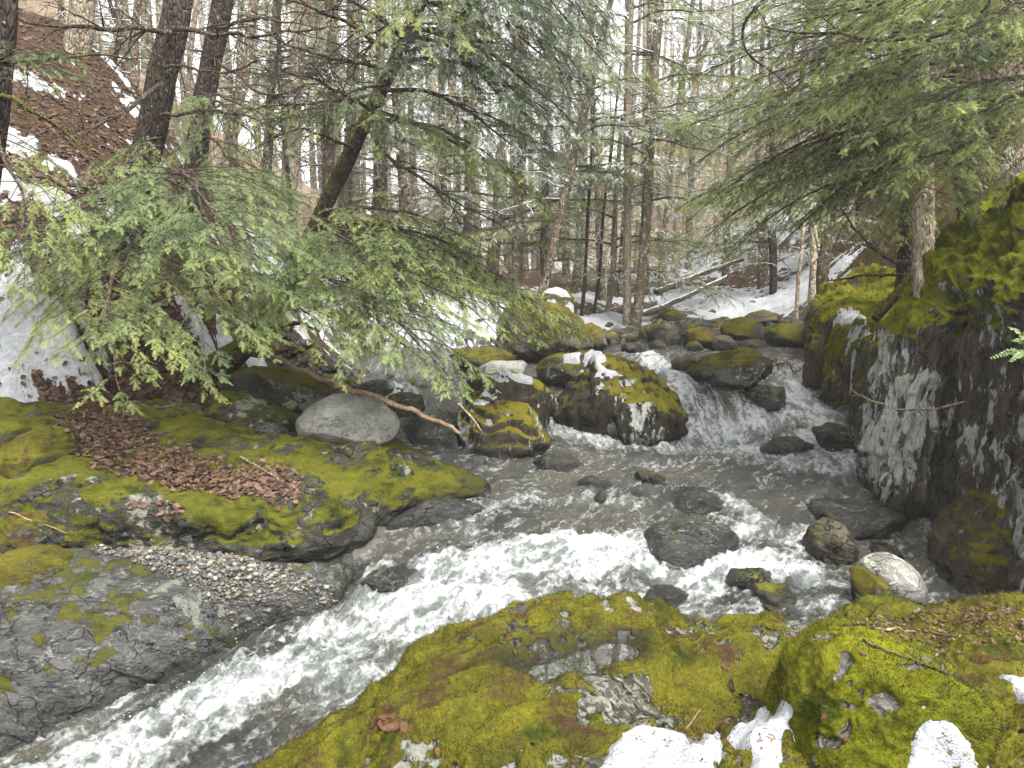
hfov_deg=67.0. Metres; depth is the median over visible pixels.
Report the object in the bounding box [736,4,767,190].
tree
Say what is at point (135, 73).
tree
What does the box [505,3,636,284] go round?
hemlock tree
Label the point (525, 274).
tree
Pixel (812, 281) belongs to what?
tree
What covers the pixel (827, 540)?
boulder
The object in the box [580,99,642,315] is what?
tree
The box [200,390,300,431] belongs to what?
boulder
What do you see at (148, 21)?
hemlock tree
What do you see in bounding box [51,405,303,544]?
leaf litter
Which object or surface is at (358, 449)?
boulder
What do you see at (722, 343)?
river stone
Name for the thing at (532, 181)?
hemlock tree
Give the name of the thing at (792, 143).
hemlock tree
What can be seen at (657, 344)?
river stone
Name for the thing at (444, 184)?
tree
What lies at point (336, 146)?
tree
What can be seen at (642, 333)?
river stone
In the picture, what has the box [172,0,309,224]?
hemlock tree
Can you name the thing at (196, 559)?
gravel
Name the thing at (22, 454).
boulder
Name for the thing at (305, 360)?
river stone
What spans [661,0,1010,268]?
hemlock tree
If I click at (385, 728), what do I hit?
fallen leaf
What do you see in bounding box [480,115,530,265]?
hemlock tree
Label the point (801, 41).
bare tree
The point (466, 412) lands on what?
bare branch
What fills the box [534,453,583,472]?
boulder
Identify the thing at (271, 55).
tree
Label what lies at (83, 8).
hemlock tree
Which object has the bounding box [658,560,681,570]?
boulder
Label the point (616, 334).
river stone
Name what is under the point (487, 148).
tree
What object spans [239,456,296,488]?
fallen twig
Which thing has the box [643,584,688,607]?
boulder
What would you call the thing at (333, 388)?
river stone
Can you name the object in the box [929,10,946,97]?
tree
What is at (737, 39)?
bare tree
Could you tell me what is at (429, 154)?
hemlock tree
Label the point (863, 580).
boulder
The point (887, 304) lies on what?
fallen log
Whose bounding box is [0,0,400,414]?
hemlock tree
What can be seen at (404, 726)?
fallen leaf
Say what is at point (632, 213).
bare tree
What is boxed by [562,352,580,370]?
snow patch
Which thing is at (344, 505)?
mossy ledge
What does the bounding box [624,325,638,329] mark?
river stone
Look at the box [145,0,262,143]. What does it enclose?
tree
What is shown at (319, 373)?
river stone
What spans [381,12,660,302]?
tree
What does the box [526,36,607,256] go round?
hemlock tree
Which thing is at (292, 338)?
river stone
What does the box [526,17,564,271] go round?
tree
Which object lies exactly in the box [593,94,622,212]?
hemlock tree
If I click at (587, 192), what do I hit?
tree
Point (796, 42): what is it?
bare tree
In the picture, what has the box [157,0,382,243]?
hemlock tree
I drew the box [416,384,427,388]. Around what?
river stone
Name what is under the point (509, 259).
tree
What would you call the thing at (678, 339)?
river stone
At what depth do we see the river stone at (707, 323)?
15.74 m
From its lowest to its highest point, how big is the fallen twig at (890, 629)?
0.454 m
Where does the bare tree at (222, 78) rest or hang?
on the ground
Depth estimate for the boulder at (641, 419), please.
9.57 m
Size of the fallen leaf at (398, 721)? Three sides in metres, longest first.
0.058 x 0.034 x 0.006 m
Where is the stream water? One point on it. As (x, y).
(278, 693)
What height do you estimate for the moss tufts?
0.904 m
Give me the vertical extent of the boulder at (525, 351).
1.273 m
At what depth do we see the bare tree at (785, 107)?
29.85 m
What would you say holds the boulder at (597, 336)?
in the stream water
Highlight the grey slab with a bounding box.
[0,546,370,756]
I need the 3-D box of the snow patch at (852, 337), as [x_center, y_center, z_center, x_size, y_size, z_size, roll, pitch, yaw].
[4.575,-0.173,10.098,0.198,1.282,1.072,1,8,6]
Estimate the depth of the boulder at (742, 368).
10.66 m
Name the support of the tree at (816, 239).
on the ground
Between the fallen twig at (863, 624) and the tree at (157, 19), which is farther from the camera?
the tree at (157, 19)
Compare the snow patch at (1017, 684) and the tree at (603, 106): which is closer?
the snow patch at (1017, 684)
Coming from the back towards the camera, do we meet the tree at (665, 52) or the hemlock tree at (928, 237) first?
the tree at (665, 52)
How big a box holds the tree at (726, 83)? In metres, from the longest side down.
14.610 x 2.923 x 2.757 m
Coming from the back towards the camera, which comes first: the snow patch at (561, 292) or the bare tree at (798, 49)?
the bare tree at (798, 49)
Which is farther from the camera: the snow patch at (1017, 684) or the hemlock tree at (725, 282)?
the hemlock tree at (725, 282)
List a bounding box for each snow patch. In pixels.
[470,388,496,411]
[483,370,532,383]
[542,287,573,312]
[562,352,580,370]
[578,356,622,378]
[582,349,606,372]
[600,724,722,767]
[727,700,794,767]
[833,307,866,335]
[845,324,875,393]
[907,706,988,767]
[999,675,1023,703]
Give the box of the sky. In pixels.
[98,0,935,233]
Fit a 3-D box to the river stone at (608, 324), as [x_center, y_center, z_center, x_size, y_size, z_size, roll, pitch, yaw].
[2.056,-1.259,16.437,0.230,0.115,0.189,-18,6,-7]
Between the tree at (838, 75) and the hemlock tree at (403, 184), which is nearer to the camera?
the hemlock tree at (403, 184)
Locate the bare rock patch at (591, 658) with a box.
[514,639,640,683]
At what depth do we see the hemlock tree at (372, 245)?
7.72 m
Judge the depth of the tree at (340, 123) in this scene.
21.12 m
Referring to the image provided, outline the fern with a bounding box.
[990,327,1023,362]
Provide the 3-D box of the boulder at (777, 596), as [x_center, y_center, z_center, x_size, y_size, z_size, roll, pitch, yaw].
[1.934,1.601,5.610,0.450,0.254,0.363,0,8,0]
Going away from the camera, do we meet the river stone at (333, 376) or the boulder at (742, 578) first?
the boulder at (742, 578)
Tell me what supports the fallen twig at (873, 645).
on the mossy rock at (878, 702)
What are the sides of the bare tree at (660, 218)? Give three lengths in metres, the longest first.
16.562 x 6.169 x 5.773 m
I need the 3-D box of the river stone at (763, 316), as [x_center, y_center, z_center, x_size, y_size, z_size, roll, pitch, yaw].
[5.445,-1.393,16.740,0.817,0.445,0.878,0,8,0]
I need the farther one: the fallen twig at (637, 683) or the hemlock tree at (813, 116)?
the hemlock tree at (813, 116)
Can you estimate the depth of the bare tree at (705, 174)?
41.95 m
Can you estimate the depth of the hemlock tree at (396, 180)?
24.47 m
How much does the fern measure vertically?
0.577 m
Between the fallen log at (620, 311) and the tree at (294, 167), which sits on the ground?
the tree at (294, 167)
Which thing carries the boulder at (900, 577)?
in the stream water
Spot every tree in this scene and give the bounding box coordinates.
[0,0,169,303]
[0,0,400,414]
[19,0,145,65]
[19,0,146,75]
[40,0,152,68]
[59,0,184,143]
[63,0,95,57]
[64,0,69,24]
[65,0,161,88]
[93,0,156,65]
[93,0,178,80]
[95,0,131,53]
[95,0,229,183]
[95,0,236,148]
[101,1,195,77]
[103,0,159,89]
[106,0,220,145]
[143,0,249,215]
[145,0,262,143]
[155,0,159,27]
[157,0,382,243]
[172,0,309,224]
[172,0,448,275]
[175,0,351,203]
[184,0,639,406]
[184,16,204,95]
[185,30,251,137]
[191,0,244,178]
[198,2,236,183]
[217,0,471,268]
[219,0,270,199]
[222,0,329,256]
[229,0,461,263]
[232,1,281,162]
[233,6,264,154]
[234,19,317,170]
[235,1,309,188]
[242,1,392,257]
[249,0,490,273]
[256,0,414,226]
[265,0,362,251]
[267,3,314,238]
[272,20,344,188]
[274,2,429,264]
[275,1,368,196]
[276,6,305,158]
[282,0,472,267]
[283,2,369,209]
[297,0,483,288]
[297,2,417,268]
[299,11,371,214]
[316,1,418,206]
[318,1,397,213]
[333,0,553,286]
[360,0,452,219]
[361,99,453,225]
[364,0,423,242]
[367,18,446,234]
[368,104,434,233]
[370,0,489,253]
[370,3,432,244]
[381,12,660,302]
[387,0,498,241]
[387,0,539,289]
[390,143,617,292]
[403,6,490,268]
[407,81,491,221]
[412,88,507,272]
[422,65,487,233]
[436,0,737,290]
[437,3,529,290]
[439,0,496,278]
[472,0,623,288]
[472,7,586,249]
[479,21,573,271]
[480,3,498,237]
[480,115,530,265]
[482,4,494,246]
[487,7,543,282]
[490,16,536,278]
[497,117,748,311]
[500,2,618,277]
[503,3,593,272]
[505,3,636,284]
[512,0,774,325]
[517,0,767,326]
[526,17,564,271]
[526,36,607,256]
[527,15,575,235]
[529,42,575,263]
[534,4,673,300]
[535,0,633,285]
[535,0,668,294]
[536,86,588,255]
[538,0,712,297]
[553,0,773,281]
[561,9,634,273]
[566,0,724,294]
[569,63,648,313]
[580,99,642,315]
[586,0,808,295]
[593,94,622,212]
[598,30,618,193]
[598,68,687,262]
[608,43,708,245]
[609,8,641,224]
[611,1,675,270]
[614,0,664,267]
[615,1,674,219]
[619,3,683,234]
[624,0,806,274]
[634,0,736,268]
[634,0,737,253]
[637,0,691,220]
[640,0,728,209]
[648,0,792,285]
[657,122,876,294]
[659,0,679,202]
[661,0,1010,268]
[664,71,722,211]
[668,21,727,217]
[678,0,764,239]
[678,0,776,242]
[678,18,950,293]
[682,0,767,206]
[688,28,842,287]
[698,8,772,197]
[704,142,816,319]
[706,0,757,127]
[707,0,767,140]
[708,0,728,158]
[710,3,742,175]
[719,0,805,226]
[719,11,767,126]
[729,0,861,192]
[733,126,881,268]
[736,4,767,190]
[737,48,806,196]
[738,3,852,214]
[739,0,1023,212]
[742,42,808,199]
[749,0,860,231]
[750,1,869,86]
[750,26,824,209]
[751,0,853,204]
[776,17,868,200]
[777,1,855,203]
[778,0,873,185]
[779,150,830,301]
[798,9,883,239]
[800,0,938,255]
[816,18,979,200]
[821,0,862,187]
[821,7,942,204]
[874,0,1023,192]
[895,24,914,287]
[911,194,924,297]
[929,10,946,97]
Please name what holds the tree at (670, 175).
on the ground
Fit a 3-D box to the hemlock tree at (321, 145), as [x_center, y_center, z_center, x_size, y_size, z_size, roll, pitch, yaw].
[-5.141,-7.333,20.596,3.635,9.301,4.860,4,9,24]
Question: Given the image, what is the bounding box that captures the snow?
[0,9,875,402]
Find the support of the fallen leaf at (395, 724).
on the foreground slab
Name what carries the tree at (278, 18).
on the ground
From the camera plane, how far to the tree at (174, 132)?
20.67 m
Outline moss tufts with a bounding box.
[251,589,1023,767]
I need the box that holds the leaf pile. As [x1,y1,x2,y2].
[471,396,503,416]
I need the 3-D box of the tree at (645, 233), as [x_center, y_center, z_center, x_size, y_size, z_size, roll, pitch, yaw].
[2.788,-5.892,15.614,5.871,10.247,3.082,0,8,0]
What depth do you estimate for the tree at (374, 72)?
25.91 m
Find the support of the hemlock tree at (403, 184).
on the ground
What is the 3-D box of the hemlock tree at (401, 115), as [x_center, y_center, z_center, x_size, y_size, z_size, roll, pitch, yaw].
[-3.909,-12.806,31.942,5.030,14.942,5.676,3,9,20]
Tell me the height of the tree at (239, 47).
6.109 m
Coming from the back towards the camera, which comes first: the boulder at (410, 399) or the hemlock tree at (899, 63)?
the hemlock tree at (899, 63)
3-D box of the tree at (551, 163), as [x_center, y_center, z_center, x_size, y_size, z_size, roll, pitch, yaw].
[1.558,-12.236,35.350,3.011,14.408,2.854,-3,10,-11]
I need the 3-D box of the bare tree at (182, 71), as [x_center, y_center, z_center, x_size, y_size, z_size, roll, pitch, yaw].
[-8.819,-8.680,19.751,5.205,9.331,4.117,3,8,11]
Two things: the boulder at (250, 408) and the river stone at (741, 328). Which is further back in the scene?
the river stone at (741, 328)
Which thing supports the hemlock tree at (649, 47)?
on the ground
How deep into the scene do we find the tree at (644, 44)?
24.28 m
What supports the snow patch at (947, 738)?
on the mossy rock at (878, 702)
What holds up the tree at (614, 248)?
on the ground
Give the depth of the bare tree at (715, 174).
27.80 m
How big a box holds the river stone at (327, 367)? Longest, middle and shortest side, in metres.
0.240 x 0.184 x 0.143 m
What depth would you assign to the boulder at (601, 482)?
7.72 m
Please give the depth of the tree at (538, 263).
27.89 m
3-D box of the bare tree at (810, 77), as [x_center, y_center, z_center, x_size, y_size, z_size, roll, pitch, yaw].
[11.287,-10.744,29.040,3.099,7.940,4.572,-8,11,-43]
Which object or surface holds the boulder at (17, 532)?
on the ground
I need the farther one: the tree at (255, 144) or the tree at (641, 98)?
the tree at (255, 144)
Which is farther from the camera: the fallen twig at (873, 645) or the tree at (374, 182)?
the tree at (374, 182)
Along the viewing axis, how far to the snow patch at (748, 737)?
2.91 m
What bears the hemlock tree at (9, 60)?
on the ground
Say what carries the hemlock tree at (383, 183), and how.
on the ground
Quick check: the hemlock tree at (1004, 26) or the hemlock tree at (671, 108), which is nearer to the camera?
the hemlock tree at (1004, 26)
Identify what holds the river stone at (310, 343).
on the ground
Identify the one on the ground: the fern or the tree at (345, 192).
the tree at (345, 192)
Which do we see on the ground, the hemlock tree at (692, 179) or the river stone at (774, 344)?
the hemlock tree at (692, 179)
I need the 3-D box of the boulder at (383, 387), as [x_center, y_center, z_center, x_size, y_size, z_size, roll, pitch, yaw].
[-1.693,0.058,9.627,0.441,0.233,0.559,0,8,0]
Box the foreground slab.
[254,591,1023,767]
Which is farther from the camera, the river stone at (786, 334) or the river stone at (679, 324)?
the river stone at (679, 324)
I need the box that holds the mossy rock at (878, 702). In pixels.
[762,617,1001,767]
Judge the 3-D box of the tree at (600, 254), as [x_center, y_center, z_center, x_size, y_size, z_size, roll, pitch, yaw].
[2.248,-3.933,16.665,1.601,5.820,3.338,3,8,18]
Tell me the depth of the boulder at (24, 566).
5.55 m
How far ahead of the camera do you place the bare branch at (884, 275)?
8.90 m
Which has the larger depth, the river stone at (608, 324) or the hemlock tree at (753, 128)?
the hemlock tree at (753, 128)
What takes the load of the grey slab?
on the ground
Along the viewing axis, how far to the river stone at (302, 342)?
10.77 m
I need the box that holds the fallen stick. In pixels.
[266,355,460,434]
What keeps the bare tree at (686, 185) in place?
on the ground
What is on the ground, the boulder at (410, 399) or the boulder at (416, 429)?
the boulder at (416, 429)
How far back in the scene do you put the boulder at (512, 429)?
8.86 m
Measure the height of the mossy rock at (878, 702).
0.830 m
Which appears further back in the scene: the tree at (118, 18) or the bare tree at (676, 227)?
the bare tree at (676, 227)
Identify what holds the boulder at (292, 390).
on the boulder at (250, 408)
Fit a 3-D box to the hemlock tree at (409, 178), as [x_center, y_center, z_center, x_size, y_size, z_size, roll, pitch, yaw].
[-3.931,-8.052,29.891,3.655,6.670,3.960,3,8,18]
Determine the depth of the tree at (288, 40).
42.55 m
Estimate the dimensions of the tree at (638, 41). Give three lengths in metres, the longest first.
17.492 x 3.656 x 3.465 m
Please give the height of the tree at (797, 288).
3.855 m
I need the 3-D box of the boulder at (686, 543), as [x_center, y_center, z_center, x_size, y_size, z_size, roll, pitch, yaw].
[1.504,1.370,6.427,0.808,0.460,0.729,0,8,0]
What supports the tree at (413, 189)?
on the ground
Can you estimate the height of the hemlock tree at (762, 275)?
6.666 m
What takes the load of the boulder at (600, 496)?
in the stream water
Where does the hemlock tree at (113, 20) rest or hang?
on the ground
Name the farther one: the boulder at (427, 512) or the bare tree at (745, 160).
the bare tree at (745, 160)
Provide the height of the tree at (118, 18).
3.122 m
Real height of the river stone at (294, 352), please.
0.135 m
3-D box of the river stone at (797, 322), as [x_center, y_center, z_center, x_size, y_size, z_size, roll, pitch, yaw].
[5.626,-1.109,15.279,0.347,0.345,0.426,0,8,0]
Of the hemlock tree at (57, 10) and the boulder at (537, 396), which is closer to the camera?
the boulder at (537, 396)
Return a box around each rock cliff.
[802,262,899,428]
[855,171,1023,593]
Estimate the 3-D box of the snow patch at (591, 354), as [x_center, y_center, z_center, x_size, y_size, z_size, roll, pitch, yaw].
[1.194,-0.286,10.890,0.400,0.387,1.620,0,8,0]
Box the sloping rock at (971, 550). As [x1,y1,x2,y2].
[926,488,1014,595]
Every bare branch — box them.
[457,403,484,435]
[828,265,906,280]
[831,199,910,265]
[851,387,965,422]
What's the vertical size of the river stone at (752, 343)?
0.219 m
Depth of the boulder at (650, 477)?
7.80 m
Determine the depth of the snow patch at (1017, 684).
3.14 m
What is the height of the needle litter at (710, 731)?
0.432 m
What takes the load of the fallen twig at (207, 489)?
on the leaf litter at (140, 468)
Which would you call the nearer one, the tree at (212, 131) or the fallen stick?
the fallen stick
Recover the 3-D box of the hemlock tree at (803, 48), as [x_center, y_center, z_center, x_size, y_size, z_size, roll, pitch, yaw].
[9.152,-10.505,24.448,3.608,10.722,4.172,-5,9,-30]
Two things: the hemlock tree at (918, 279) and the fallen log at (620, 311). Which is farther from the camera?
the fallen log at (620, 311)
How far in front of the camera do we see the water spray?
5.98 m
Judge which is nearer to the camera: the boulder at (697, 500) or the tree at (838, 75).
the boulder at (697, 500)
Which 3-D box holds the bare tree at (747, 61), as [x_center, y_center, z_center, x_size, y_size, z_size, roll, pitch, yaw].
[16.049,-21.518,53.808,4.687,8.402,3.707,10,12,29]
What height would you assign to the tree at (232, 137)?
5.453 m
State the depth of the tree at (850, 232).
18.88 m
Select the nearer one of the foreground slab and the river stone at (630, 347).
the foreground slab
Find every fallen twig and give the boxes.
[9,511,86,539]
[176,484,283,497]
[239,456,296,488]
[634,680,656,702]
[684,710,699,729]
[831,605,905,625]
[861,638,905,657]
[876,626,953,636]
[906,657,991,685]
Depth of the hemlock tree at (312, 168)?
36.91 m
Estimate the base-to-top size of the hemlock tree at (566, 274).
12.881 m
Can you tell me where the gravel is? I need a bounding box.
[83,539,337,642]
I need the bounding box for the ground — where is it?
[0,0,1023,563]
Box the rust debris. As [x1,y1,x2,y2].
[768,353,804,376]
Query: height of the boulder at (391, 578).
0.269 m
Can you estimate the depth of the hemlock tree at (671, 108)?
40.57 m
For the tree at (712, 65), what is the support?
on the ground
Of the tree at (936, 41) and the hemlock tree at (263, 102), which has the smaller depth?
the tree at (936, 41)
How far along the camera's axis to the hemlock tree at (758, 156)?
27.10 m
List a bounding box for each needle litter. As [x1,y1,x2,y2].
[616,641,808,766]
[849,602,1023,660]
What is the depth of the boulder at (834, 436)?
8.91 m
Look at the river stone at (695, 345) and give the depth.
13.31 m
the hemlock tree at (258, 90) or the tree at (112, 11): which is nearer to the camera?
the tree at (112, 11)
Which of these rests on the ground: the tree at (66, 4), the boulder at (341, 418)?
the tree at (66, 4)
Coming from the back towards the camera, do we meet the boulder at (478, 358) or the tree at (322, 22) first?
the tree at (322, 22)
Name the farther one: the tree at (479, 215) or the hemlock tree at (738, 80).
the hemlock tree at (738, 80)
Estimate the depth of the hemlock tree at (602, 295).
19.58 m
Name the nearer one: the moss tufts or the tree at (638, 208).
the moss tufts
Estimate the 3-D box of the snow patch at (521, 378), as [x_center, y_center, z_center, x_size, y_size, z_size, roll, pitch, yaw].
[-0.072,-0.069,10.092,0.800,0.241,0.460,0,8,0]
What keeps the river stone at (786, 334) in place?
in the stream water
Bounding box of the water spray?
[36,359,847,765]
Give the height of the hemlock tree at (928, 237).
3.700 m
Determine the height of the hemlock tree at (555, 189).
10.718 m
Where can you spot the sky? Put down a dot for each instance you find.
(615, 6)
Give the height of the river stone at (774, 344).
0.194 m
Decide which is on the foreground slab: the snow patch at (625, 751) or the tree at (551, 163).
the snow patch at (625, 751)
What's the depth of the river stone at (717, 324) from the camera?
15.80 m
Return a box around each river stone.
[283,326,294,331]
[284,341,295,346]
[285,346,297,355]
[288,334,296,342]
[296,338,306,346]
[296,357,309,363]
[297,346,304,352]
[305,339,314,347]
[314,350,325,359]
[315,370,324,376]
[319,362,332,372]
[328,375,339,380]
[330,362,338,372]
[330,385,338,391]
[341,378,359,387]
[343,370,351,377]
[386,374,394,378]
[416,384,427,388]
[605,322,613,326]
[605,332,621,338]
[606,334,620,344]
[621,342,640,352]
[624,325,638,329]
[625,334,638,341]
[627,321,640,327]
[638,323,652,339]
[640,345,646,352]
[646,323,677,345]
[648,340,665,349]
[657,308,685,322]
[660,320,674,324]
[670,354,697,371]
[673,320,686,329]
[674,334,681,343]
[677,329,686,336]
[681,324,693,328]
[683,327,713,347]
[685,340,703,350]
[690,322,700,327]
[691,317,704,322]
[700,319,713,327]
[709,335,738,350]
[713,322,722,327]
[715,316,729,320]
[720,317,764,339]
[737,339,767,347]
[744,309,782,324]
[764,322,804,347]
[765,321,775,325]
[768,343,780,346]
[789,319,804,328]
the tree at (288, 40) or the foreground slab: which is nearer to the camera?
the foreground slab
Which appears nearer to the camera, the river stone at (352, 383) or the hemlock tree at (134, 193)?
the hemlock tree at (134, 193)
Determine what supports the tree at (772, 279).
on the ground
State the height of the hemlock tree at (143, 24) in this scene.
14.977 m
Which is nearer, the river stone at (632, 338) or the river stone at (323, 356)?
the river stone at (323, 356)
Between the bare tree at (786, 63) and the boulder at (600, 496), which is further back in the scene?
the bare tree at (786, 63)
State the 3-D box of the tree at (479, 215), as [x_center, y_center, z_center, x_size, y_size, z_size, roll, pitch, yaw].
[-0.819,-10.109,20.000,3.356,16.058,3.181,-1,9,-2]
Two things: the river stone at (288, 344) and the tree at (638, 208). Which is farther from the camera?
the tree at (638, 208)
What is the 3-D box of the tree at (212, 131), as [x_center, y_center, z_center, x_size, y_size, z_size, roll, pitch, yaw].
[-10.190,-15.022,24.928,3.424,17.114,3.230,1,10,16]
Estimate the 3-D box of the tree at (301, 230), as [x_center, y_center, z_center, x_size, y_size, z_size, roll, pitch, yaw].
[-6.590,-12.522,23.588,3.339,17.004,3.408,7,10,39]
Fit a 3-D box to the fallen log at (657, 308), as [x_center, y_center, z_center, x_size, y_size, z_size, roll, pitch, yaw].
[3.980,-2.003,17.523,3.004,0.918,0.281,-6,10,-36]
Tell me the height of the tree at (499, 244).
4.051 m
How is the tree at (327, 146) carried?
on the ground
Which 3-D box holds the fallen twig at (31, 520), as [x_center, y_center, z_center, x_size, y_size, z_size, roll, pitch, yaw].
[-3.593,1.101,5.960,0.601,0.221,0.085,0,8,1]
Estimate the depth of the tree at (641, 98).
27.83 m
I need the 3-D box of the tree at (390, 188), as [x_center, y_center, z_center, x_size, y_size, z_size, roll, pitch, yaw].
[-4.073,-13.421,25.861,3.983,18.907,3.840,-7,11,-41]
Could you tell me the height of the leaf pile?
0.250 m
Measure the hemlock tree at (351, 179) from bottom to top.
10.720 m
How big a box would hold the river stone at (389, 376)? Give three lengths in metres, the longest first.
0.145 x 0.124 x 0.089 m
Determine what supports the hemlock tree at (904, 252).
on the rock cliff at (827, 367)
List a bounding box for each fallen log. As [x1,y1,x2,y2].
[584,308,622,313]
[642,275,727,316]
[653,257,744,294]
[872,270,912,321]
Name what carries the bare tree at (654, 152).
on the ground
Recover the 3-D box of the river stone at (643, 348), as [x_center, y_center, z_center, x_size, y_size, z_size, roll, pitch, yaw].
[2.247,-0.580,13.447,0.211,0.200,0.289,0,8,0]
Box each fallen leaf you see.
[373,724,377,731]
[378,714,385,727]
[381,723,394,730]
[387,723,398,730]
[389,723,397,728]
[395,718,400,730]
[400,721,407,732]
[435,747,440,754]
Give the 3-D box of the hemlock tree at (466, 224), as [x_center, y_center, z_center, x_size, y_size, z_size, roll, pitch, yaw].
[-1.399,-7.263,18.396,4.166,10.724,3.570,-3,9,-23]
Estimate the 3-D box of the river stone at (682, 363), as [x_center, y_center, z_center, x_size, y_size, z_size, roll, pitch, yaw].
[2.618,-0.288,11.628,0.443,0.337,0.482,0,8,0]
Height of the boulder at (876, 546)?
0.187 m
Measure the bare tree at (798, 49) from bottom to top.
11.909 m
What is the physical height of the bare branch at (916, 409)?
0.354 m
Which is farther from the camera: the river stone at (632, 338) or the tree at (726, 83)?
the tree at (726, 83)
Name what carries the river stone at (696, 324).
in the stream water
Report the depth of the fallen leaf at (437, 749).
2.89 m
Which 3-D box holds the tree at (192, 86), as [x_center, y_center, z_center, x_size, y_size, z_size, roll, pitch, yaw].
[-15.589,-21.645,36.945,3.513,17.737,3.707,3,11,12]
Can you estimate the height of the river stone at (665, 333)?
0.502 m
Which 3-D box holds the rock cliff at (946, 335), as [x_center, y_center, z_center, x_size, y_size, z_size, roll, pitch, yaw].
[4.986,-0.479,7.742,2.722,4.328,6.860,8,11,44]
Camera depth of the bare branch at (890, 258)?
8.39 m
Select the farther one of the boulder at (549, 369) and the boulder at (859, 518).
the boulder at (549, 369)
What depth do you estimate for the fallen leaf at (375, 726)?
3.25 m
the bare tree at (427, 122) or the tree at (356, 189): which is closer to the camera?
the tree at (356, 189)
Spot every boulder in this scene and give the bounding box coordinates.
[0,426,80,478]
[0,511,51,548]
[0,544,72,587]
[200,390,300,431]
[217,365,332,413]
[254,421,289,434]
[295,393,399,444]
[344,440,382,458]
[359,379,393,395]
[361,563,417,591]
[385,498,483,529]
[388,392,425,417]
[401,407,460,448]
[449,347,515,369]
[457,400,553,458]
[464,370,555,427]
[478,360,526,373]
[495,299,593,361]
[530,287,577,313]
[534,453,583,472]
[536,350,638,386]
[552,356,688,441]
[577,475,612,488]
[585,322,607,350]
[593,490,606,502]
[614,393,670,446]
[628,490,641,496]
[634,469,665,484]
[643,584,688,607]
[644,519,738,568]
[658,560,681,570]
[669,485,724,514]
[685,348,772,388]
[725,567,772,589]
[743,384,786,410]
[745,582,797,610]
[759,436,813,454]
[801,517,858,565]
[805,496,908,539]
[811,422,856,451]
[849,566,892,601]
[855,552,927,602]
[869,541,904,559]
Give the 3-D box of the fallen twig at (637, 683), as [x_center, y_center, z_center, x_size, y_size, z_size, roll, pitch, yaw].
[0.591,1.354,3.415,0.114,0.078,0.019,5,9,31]
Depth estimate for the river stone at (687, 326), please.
15.08 m
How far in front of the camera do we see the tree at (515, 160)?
22.29 m
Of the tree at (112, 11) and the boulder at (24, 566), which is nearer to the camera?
the boulder at (24, 566)
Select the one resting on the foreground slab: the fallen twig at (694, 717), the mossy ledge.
the fallen twig at (694, 717)
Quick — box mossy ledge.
[0,397,491,562]
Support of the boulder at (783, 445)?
in the stream water
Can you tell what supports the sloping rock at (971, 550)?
on the ground
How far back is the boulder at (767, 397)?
10.60 m
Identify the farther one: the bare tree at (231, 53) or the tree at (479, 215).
the bare tree at (231, 53)
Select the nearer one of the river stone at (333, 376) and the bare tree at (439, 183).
the river stone at (333, 376)
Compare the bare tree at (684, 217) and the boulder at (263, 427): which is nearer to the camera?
the boulder at (263, 427)
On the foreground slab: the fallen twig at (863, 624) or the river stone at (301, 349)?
the fallen twig at (863, 624)
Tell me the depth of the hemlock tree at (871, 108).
20.95 m
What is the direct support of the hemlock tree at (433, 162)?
on the ground
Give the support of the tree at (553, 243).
on the ground
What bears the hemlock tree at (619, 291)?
on the ground
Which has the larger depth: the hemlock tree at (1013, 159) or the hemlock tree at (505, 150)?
the hemlock tree at (505, 150)
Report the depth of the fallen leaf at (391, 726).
3.08 m
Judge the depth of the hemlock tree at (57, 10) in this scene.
24.31 m
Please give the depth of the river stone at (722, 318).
16.86 m
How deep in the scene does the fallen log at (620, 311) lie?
17.70 m
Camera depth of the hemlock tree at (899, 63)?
17.62 m
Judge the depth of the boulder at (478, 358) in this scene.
12.19 m
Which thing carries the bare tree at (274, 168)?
on the ground
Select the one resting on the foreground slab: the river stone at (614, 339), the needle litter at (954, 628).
the needle litter at (954, 628)
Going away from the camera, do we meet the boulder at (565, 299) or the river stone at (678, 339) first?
the river stone at (678, 339)
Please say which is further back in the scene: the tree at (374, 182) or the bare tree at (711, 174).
the bare tree at (711, 174)
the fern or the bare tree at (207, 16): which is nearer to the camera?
the fern
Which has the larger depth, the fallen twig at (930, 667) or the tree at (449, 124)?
the tree at (449, 124)
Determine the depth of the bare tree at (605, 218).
21.32 m
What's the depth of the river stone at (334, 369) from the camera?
10.89 m
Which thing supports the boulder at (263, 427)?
on the mossy ledge
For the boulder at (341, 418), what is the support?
on the mossy ledge
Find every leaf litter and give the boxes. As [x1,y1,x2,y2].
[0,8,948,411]
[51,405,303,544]
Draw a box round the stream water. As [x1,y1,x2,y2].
[0,325,967,767]
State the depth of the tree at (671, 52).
47.90 m
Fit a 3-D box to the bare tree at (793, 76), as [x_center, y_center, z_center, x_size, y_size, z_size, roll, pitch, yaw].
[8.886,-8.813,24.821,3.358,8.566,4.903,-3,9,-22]
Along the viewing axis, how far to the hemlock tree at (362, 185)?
38.40 m
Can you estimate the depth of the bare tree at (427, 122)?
32.49 m
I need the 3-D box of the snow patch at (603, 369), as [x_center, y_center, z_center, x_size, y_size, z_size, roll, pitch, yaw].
[0.998,-0.184,10.462,0.450,0.437,1.317,-5,9,-30]
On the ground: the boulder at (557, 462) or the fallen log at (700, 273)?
the fallen log at (700, 273)
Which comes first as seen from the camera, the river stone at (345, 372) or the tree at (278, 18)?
the river stone at (345, 372)
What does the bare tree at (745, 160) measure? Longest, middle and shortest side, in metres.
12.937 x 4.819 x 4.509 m

